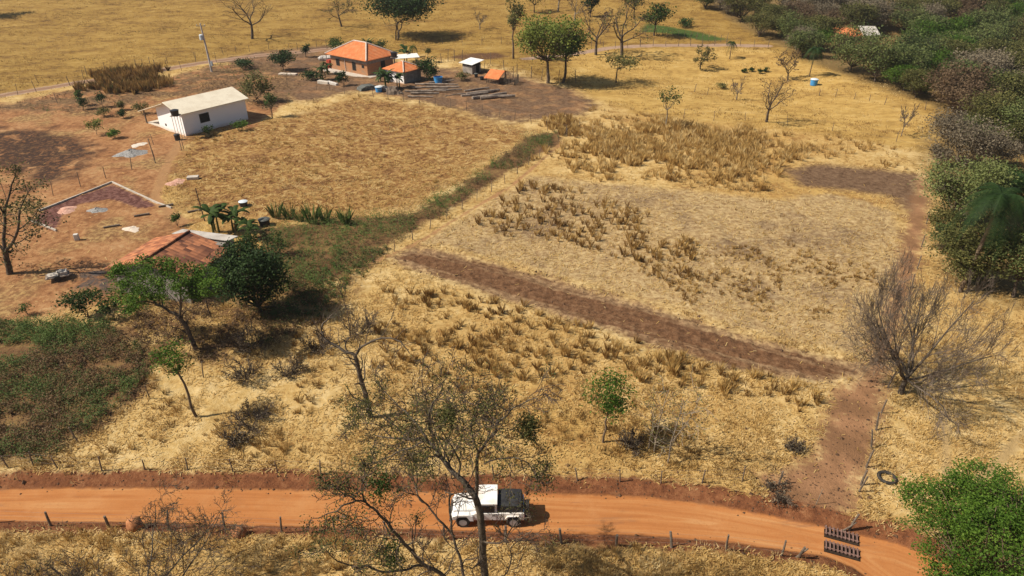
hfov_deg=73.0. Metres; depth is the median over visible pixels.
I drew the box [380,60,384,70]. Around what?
door
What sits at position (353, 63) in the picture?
window
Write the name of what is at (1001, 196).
palm tree
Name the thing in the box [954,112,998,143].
forest tree
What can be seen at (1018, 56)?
forest tree
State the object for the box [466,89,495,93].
log
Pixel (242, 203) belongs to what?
black drum
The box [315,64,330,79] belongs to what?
banana plant
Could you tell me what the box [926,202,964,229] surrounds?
bush
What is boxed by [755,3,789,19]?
forest tree
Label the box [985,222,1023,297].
broadleaf tree
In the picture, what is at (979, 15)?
forest tree
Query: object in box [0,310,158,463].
weeds
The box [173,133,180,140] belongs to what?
water drum
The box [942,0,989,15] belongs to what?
forest tree
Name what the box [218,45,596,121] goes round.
farmyard
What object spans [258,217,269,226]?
water tank
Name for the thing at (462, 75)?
bush
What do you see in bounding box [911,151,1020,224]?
feathery tree
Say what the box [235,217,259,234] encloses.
banana plant
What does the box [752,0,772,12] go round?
forest tree
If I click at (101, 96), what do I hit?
shrub
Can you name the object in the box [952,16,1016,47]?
forest tree
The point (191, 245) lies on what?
tiled house
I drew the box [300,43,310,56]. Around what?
shrub
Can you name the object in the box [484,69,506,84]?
animal pen
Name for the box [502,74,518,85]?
stick pen
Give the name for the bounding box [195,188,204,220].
wooden post
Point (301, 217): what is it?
cane clump
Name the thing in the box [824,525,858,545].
cattle grid
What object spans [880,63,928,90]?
forest tree
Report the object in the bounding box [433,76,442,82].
water tank
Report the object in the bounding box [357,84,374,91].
tarpaulin heap
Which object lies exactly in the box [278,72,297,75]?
pale slab
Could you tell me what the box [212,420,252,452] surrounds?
dry bush
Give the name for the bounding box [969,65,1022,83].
forest tree
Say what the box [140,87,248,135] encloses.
white house
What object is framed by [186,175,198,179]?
concrete slab
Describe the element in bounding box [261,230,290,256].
bush
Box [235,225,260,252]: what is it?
bush
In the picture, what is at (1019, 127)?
forest tree
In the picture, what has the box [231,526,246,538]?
earth mound
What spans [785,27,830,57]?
forest tree
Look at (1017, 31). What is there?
forest tree
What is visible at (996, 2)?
forest tree
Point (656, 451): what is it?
soil clods
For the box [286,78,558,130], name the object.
wire fence
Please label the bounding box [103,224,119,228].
wooden plank
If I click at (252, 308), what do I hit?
scrub
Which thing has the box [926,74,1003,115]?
forest tree
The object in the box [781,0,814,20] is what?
forest tree
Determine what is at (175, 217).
bush
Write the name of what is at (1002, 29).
forest tree
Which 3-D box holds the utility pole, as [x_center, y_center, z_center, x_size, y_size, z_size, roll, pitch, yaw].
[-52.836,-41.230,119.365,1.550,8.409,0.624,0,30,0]
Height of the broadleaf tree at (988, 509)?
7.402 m
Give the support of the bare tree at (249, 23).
on the ground at (868, 178)
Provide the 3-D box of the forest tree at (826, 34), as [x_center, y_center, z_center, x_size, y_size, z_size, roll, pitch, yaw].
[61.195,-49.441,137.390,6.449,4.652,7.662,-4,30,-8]
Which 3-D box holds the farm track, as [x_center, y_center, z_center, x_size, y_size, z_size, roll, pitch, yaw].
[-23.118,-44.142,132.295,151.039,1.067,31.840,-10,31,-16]
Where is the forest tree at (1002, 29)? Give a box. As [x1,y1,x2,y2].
[972,20,1010,41]
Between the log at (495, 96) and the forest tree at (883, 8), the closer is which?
the log at (495, 96)
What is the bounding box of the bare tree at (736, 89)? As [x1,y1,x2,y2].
[730,76,745,98]
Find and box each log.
[405,90,445,91]
[407,95,432,96]
[411,92,438,93]
[415,83,444,84]
[425,83,457,84]
[427,86,458,87]
[434,89,461,90]
[461,92,488,96]
[464,87,488,91]
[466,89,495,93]
[471,92,506,98]
[480,94,514,99]
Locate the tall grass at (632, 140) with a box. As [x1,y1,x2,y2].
[0,62,946,575]
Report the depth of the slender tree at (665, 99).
90.43 m
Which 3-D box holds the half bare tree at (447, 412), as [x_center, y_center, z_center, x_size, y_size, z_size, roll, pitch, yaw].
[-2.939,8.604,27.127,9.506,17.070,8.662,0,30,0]
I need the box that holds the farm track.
[0,43,772,96]
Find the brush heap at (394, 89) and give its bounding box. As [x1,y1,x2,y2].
[386,86,402,94]
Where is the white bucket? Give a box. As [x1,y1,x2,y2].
[73,233,79,240]
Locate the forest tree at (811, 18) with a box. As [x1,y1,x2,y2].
[797,12,824,24]
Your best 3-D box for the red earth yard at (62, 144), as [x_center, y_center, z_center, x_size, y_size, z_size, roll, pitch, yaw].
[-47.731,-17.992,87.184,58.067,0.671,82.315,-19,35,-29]
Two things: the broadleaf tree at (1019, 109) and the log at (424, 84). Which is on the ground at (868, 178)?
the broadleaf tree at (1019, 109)
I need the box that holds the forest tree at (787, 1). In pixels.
[778,0,809,6]
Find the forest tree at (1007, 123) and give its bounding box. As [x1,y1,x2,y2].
[994,110,1023,144]
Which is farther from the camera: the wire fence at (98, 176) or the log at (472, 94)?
the log at (472, 94)
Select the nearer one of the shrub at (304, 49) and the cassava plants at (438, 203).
the cassava plants at (438, 203)
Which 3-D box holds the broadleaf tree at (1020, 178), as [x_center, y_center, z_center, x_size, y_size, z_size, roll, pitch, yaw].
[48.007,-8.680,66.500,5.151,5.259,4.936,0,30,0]
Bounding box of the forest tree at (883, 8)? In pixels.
[864,0,899,27]
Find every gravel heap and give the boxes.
[86,207,107,212]
[112,148,147,157]
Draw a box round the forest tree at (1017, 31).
[1006,21,1023,43]
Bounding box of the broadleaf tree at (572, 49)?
[547,21,593,82]
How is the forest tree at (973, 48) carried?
on the ground at (868, 178)
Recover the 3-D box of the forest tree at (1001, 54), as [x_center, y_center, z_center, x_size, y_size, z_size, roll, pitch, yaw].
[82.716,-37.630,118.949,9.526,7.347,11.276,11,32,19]
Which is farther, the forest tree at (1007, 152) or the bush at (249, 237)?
the forest tree at (1007, 152)
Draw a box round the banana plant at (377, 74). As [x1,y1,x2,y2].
[371,67,385,81]
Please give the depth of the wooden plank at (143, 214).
68.24 m
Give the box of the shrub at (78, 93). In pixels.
[73,89,83,99]
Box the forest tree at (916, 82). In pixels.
[896,65,940,97]
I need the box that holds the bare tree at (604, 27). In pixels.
[578,4,617,54]
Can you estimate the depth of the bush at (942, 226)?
61.59 m
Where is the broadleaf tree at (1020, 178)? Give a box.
[987,170,1023,224]
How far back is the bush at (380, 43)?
137.22 m
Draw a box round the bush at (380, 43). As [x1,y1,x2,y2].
[371,38,387,48]
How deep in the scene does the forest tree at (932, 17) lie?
145.34 m
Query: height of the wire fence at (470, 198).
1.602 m
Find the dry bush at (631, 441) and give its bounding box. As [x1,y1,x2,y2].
[611,426,649,457]
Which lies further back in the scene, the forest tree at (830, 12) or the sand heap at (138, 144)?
the forest tree at (830, 12)
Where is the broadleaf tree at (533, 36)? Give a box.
[511,10,585,83]
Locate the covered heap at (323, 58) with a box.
[318,55,330,60]
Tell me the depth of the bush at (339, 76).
111.95 m
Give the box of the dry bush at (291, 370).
[268,353,314,379]
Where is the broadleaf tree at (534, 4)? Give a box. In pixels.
[526,0,545,12]
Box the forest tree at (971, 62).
[939,56,989,88]
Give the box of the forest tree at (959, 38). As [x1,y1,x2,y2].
[939,33,981,53]
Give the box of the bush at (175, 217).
[168,211,180,225]
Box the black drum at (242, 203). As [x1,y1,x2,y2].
[238,200,247,206]
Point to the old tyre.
(880, 478)
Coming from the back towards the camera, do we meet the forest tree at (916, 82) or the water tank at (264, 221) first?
the forest tree at (916, 82)
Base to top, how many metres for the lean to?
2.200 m
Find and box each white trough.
[317,80,327,83]
[327,81,338,85]
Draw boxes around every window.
[199,112,209,122]
[352,62,355,70]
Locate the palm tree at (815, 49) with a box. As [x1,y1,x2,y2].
[802,46,825,76]
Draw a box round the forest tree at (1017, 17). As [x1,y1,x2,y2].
[1013,10,1022,22]
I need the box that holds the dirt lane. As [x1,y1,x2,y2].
[756,177,929,524]
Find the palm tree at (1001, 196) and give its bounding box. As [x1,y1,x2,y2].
[944,182,1023,292]
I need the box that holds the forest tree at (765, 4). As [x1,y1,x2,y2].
[745,2,779,15]
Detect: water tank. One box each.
[169,109,178,115]
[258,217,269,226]
[390,51,396,57]
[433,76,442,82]
[810,78,818,85]
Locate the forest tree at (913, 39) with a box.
[887,24,953,61]
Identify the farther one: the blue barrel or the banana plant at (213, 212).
the blue barrel
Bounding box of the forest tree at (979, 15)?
[963,6,1013,32]
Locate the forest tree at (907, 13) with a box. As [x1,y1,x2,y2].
[901,6,915,21]
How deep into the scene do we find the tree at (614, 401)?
38.44 m
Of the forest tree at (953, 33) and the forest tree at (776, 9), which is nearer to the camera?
the forest tree at (953, 33)
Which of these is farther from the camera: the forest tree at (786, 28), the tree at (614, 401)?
the forest tree at (786, 28)
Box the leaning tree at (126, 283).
[103,253,229,349]
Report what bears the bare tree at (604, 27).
on the ground at (868, 178)
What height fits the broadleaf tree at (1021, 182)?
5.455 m
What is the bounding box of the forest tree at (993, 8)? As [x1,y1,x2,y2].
[979,1,1013,26]
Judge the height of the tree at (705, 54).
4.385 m
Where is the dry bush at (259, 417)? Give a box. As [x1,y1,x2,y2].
[219,397,273,435]
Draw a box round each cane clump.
[265,200,283,217]
[277,202,295,219]
[289,208,308,221]
[300,200,322,223]
[316,206,332,221]
[335,204,354,223]
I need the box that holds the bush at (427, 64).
[415,56,439,80]
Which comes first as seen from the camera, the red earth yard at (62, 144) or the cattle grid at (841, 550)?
the cattle grid at (841, 550)
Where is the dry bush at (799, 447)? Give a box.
[781,431,809,454]
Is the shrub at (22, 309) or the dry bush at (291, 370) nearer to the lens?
the dry bush at (291, 370)
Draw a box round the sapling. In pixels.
[145,336,197,417]
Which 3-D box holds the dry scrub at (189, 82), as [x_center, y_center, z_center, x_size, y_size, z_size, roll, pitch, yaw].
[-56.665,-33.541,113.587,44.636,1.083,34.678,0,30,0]
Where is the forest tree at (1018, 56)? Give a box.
[1003,47,1023,73]
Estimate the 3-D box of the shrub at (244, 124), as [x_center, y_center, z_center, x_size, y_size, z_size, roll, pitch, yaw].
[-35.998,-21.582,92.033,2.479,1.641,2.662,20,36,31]
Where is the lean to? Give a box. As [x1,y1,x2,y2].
[393,53,418,62]
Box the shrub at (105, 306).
[90,292,125,319]
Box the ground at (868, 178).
[0,0,1023,575]
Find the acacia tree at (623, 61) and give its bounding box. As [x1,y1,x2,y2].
[597,49,643,82]
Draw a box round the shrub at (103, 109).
[94,107,111,116]
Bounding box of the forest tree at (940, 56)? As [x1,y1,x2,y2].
[913,46,959,75]
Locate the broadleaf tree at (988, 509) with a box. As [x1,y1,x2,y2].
[886,455,1023,575]
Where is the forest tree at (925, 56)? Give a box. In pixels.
[877,40,938,82]
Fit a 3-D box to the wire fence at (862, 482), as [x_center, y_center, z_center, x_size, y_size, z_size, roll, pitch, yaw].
[29.485,1.873,51.750,0.550,1.855,40.878,17,34,27]
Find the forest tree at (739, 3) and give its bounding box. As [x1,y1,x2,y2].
[719,0,764,21]
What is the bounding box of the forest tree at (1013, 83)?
[977,69,1023,111]
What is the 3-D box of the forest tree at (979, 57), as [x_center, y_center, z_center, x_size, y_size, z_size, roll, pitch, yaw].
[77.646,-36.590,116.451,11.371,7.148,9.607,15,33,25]
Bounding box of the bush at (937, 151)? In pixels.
[928,142,955,166]
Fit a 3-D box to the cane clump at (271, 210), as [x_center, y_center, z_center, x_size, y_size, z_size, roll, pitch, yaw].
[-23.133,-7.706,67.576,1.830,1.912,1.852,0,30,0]
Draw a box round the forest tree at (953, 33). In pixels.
[933,29,978,46]
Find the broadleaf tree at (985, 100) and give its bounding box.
[957,85,1023,131]
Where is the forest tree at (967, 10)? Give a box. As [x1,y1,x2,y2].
[945,1,986,27]
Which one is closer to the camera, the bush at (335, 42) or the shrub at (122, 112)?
the shrub at (122, 112)
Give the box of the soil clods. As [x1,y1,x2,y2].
[0,245,1011,574]
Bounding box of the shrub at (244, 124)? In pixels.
[229,119,250,129]
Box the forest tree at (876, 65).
[868,56,889,71]
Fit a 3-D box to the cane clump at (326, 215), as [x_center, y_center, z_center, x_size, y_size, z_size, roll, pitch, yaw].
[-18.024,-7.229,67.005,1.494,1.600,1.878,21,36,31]
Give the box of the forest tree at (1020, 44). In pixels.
[1002,37,1023,54]
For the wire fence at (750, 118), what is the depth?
92.56 m
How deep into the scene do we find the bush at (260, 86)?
102.80 m
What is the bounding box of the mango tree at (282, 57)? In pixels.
[266,46,297,69]
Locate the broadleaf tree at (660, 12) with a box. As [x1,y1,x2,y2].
[638,0,676,35]
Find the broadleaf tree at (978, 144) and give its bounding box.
[917,104,1020,167]
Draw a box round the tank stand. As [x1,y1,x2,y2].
[170,114,184,139]
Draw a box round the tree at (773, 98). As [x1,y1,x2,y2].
[758,75,797,121]
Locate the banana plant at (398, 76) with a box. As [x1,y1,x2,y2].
[391,72,402,87]
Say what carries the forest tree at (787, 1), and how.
on the ground at (868, 178)
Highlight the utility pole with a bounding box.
[196,23,212,71]
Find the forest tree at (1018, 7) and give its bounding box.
[1002,1,1023,20]
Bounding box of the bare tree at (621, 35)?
[599,0,651,57]
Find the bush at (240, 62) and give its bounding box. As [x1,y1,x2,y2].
[232,57,253,68]
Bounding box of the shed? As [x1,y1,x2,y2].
[459,57,482,73]
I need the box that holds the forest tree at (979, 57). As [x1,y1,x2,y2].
[944,47,1012,70]
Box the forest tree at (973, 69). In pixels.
[944,60,1003,86]
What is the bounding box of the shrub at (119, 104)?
[114,100,124,109]
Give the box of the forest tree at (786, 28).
[774,8,816,44]
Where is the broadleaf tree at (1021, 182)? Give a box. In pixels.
[1000,163,1023,213]
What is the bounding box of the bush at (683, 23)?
[677,17,694,26]
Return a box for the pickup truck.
[449,484,528,526]
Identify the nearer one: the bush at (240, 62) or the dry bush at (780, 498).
the dry bush at (780, 498)
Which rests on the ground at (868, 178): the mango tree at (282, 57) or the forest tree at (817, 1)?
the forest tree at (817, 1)
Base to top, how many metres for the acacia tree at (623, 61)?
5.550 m
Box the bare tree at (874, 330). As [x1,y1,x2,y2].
[833,247,1021,440]
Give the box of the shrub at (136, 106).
[130,101,150,112]
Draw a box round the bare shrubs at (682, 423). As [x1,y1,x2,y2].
[627,364,723,463]
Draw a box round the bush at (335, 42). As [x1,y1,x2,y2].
[326,36,344,48]
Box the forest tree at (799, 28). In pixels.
[783,23,819,47]
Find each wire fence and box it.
[0,511,805,557]
[1,139,183,198]
[1,451,745,482]
[4,39,326,84]
[5,52,215,103]
[68,320,251,440]
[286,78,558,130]
[335,274,350,336]
[371,131,564,262]
[440,50,575,80]
[566,109,927,148]
[579,38,769,45]
[640,26,728,41]
[694,86,926,108]
[858,212,929,491]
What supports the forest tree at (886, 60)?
on the ground at (868, 178)
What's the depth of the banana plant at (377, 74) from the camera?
114.85 m
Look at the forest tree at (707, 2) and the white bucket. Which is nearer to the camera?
the white bucket
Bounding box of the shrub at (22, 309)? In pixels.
[15,302,34,315]
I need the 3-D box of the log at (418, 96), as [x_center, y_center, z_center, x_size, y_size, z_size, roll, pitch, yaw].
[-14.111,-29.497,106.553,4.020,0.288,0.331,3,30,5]
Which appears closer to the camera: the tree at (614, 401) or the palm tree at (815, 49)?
the tree at (614, 401)
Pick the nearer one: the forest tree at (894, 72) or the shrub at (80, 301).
the shrub at (80, 301)
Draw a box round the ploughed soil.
[386,246,869,386]
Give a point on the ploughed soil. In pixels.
(772, 359)
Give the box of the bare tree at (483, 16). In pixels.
[473,11,486,28]
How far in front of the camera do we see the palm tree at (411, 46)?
131.06 m
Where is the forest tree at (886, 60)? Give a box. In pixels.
[841,29,922,81]
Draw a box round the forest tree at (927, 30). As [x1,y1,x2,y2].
[902,19,949,45]
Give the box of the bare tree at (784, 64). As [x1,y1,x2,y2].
[775,49,799,79]
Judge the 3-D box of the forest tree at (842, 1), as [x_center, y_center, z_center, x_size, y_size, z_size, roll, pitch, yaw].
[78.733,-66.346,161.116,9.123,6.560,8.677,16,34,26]
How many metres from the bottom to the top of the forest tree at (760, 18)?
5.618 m
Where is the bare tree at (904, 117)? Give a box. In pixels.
[900,104,919,135]
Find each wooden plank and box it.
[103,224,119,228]
[134,213,149,216]
[158,203,173,207]
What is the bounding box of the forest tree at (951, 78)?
[921,52,999,112]
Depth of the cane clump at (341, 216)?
66.11 m
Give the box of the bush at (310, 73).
[299,69,333,80]
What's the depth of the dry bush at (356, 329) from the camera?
49.83 m
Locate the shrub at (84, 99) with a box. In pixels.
[75,97,88,108]
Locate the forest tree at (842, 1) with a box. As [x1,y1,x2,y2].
[834,0,860,7]
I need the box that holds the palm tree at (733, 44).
[725,41,736,58]
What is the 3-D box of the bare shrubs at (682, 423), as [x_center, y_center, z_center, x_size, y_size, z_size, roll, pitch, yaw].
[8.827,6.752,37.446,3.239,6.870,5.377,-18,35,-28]
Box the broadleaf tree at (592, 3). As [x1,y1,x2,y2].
[581,0,599,16]
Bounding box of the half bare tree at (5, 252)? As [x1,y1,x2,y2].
[0,158,69,274]
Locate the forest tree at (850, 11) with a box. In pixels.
[835,0,881,27]
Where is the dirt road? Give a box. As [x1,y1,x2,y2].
[0,489,964,575]
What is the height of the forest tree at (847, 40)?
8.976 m
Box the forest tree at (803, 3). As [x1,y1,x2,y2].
[793,0,813,15]
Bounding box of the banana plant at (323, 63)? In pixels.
[319,62,332,74]
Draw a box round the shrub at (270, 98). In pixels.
[262,92,279,117]
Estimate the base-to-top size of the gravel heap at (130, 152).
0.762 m
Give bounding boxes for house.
[105,229,237,303]
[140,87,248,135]
[323,40,397,77]
[832,26,879,46]
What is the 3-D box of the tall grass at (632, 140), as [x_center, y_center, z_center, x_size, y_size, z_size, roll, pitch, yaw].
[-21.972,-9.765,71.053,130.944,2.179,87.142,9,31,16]
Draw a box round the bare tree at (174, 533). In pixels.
[0,465,260,575]
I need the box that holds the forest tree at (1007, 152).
[985,136,1023,161]
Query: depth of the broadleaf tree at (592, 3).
162.69 m
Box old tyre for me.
[877,470,897,484]
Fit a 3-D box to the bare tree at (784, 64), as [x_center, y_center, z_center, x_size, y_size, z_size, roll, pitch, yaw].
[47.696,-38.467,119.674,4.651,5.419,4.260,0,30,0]
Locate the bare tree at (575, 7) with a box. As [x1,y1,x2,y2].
[567,0,588,20]
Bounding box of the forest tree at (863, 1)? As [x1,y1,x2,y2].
[839,0,884,21]
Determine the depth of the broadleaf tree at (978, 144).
76.98 m
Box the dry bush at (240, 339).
[219,322,283,360]
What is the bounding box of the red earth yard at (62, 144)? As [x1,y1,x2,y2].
[0,64,299,321]
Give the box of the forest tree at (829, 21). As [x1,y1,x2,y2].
[800,14,845,39]
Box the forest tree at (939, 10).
[917,0,950,19]
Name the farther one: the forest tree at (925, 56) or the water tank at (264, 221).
the forest tree at (925, 56)
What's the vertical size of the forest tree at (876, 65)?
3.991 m
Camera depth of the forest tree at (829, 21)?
139.10 m
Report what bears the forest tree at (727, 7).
on the ground at (868, 178)
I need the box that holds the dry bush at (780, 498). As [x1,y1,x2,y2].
[759,471,797,508]
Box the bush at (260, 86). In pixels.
[235,68,275,102]
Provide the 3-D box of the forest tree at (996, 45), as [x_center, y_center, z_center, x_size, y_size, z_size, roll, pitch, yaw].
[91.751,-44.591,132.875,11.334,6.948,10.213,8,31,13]
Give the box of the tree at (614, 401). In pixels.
[575,367,636,442]
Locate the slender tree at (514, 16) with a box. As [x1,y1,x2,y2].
[505,0,526,58]
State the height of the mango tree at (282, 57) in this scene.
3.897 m
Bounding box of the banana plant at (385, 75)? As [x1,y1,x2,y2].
[374,69,395,85]
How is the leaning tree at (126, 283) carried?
on the ground at (868, 178)
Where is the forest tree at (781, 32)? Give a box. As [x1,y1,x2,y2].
[772,18,797,36]
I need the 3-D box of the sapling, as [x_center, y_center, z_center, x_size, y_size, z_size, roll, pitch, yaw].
[-19.582,5.519,41.033,2.711,5.688,2.657,20,36,31]
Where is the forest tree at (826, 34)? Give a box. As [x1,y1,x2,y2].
[807,26,836,47]
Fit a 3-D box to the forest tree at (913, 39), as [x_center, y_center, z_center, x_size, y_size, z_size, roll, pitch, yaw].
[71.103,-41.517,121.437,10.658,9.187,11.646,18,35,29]
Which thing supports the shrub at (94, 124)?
on the red earth yard at (62, 144)
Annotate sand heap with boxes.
[57,206,76,213]
[122,226,138,232]
[131,142,146,147]
[165,178,184,185]
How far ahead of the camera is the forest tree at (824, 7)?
157.06 m
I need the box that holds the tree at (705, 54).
[693,45,718,68]
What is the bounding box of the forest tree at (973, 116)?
[962,108,998,123]
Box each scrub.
[0,62,301,112]
[112,243,388,361]
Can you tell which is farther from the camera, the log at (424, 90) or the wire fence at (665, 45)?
the wire fence at (665, 45)
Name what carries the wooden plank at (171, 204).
on the red earth yard at (62, 144)
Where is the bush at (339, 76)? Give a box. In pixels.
[334,70,349,85]
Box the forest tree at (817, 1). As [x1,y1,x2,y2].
[805,0,841,12]
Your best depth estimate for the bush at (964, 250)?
54.92 m
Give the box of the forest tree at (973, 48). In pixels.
[947,37,986,56]
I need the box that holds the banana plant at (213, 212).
[191,203,227,232]
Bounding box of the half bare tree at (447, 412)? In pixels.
[285,345,565,575]
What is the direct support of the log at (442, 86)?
on the farmyard
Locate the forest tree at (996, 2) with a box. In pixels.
[977,0,1013,13]
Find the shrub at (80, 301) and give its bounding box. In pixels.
[50,284,104,316]
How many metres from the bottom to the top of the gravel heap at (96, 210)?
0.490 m
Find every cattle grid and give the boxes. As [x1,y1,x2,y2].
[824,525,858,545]
[824,539,859,561]
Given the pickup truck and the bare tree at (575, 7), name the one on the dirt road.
the pickup truck
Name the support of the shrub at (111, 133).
on the red earth yard at (62, 144)
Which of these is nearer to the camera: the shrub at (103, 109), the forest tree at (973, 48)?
the shrub at (103, 109)
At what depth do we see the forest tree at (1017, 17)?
154.83 m
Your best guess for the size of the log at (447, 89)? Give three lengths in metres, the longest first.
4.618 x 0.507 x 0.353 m
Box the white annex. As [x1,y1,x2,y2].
[382,60,420,83]
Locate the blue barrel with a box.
[375,86,381,92]
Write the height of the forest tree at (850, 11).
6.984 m
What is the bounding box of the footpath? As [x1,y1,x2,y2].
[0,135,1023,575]
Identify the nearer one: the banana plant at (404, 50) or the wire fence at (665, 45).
the banana plant at (404, 50)
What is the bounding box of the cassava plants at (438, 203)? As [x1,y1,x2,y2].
[259,129,557,292]
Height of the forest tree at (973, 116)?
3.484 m
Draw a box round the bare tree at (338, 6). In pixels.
[320,0,357,26]
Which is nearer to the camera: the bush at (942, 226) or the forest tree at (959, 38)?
the bush at (942, 226)
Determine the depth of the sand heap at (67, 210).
69.26 m
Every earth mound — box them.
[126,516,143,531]
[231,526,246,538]
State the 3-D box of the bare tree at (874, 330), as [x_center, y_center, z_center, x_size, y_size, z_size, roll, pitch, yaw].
[24.651,3.467,42.402,8.712,12.547,9.744,-24,38,-35]
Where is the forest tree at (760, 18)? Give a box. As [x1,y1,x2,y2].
[741,9,781,36]
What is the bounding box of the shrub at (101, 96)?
[94,91,106,105]
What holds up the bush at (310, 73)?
on the farmyard
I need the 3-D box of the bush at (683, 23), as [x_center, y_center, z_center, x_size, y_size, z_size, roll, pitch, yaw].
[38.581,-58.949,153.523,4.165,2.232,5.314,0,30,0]
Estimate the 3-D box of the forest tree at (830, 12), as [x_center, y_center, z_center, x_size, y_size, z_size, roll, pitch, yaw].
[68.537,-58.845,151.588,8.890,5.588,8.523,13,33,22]
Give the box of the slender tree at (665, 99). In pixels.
[656,85,684,124]
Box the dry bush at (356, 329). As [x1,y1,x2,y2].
[335,307,379,343]
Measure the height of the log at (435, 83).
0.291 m
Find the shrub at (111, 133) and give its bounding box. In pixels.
[105,128,120,136]
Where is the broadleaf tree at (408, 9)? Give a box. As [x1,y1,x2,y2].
[351,0,446,39]
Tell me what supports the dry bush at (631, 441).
on the ground at (868, 178)
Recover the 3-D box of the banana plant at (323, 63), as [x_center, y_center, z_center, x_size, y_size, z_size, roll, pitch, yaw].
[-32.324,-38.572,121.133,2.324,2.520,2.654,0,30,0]
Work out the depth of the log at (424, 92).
108.16 m
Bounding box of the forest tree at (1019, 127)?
[1005,116,1023,148]
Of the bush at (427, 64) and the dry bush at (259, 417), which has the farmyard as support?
the bush at (427, 64)
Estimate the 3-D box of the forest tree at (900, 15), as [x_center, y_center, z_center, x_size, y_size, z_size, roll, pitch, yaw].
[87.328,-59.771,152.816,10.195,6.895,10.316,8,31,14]
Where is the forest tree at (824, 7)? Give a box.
[813,0,844,15]
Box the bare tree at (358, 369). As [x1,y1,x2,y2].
[305,291,415,418]
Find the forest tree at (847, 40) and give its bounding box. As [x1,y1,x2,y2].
[822,19,890,70]
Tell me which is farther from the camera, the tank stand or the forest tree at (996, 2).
the forest tree at (996, 2)
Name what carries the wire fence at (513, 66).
on the farmyard
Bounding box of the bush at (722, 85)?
[715,81,728,89]
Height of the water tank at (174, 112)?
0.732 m
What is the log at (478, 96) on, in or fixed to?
on the farmyard
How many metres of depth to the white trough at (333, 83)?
113.26 m
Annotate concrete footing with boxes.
[30,181,171,230]
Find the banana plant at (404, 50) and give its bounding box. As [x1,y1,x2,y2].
[396,44,412,61]
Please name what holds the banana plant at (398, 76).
on the farmyard
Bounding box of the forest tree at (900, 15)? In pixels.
[886,3,931,32]
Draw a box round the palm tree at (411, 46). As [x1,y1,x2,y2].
[407,44,417,53]
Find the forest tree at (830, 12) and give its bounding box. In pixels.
[807,7,846,22]
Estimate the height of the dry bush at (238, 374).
2.287 m
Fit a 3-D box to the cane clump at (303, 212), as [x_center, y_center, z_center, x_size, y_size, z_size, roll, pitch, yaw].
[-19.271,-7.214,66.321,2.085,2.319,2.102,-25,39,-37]
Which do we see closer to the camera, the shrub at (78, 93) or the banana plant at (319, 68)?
the shrub at (78, 93)
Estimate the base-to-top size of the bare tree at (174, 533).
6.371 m
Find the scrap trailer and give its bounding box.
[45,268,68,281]
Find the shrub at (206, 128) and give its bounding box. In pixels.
[199,124,212,133]
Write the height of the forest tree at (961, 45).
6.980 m
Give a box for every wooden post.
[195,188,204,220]
[848,513,859,530]
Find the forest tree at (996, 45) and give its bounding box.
[968,37,1019,52]
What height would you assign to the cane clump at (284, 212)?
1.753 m
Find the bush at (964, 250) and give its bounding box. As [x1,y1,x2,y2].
[920,218,1021,285]
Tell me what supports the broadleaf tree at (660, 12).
on the ground at (868, 178)
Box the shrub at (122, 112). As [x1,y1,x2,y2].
[115,108,126,117]
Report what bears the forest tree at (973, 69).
on the ground at (868, 178)
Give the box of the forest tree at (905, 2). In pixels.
[890,0,919,10]
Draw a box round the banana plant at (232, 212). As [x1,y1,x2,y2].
[218,205,249,232]
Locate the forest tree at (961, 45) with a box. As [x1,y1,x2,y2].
[920,33,971,65]
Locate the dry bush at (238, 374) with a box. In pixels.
[221,354,266,386]
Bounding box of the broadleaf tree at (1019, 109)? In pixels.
[988,97,1023,148]
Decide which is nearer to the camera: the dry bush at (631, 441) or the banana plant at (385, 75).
the dry bush at (631, 441)
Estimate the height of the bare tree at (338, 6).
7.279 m
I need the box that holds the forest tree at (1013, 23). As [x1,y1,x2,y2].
[988,14,1023,39]
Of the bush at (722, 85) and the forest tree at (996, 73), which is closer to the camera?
the forest tree at (996, 73)
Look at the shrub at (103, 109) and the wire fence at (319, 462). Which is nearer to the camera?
the wire fence at (319, 462)
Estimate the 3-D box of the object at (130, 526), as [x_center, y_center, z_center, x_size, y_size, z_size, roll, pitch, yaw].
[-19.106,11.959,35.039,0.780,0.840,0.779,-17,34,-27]
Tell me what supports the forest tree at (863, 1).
on the ground at (868, 178)
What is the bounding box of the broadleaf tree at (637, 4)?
[621,0,644,18]
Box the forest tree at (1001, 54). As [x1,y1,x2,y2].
[967,46,1021,73]
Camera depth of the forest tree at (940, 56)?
116.34 m
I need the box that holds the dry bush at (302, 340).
[300,327,337,353]
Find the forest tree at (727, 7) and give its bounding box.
[713,0,736,13]
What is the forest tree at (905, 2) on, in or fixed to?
on the ground at (868, 178)
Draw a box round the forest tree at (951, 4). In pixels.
[910,0,966,17]
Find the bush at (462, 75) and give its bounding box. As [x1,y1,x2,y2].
[455,70,469,79]
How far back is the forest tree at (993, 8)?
151.64 m
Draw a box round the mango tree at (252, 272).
[204,237,300,313]
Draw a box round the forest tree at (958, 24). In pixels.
[938,13,976,33]
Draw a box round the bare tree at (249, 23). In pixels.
[220,0,271,38]
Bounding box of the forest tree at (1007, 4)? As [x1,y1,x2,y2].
[998,0,1020,12]
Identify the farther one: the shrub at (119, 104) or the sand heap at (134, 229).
the shrub at (119, 104)
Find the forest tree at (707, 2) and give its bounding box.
[693,0,716,8]
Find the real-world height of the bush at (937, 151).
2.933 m
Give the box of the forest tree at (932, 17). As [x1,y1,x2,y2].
[901,10,953,38]
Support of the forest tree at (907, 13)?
on the ground at (868, 178)
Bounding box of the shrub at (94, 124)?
[83,117,103,133]
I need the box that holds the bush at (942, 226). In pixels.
[926,220,960,249]

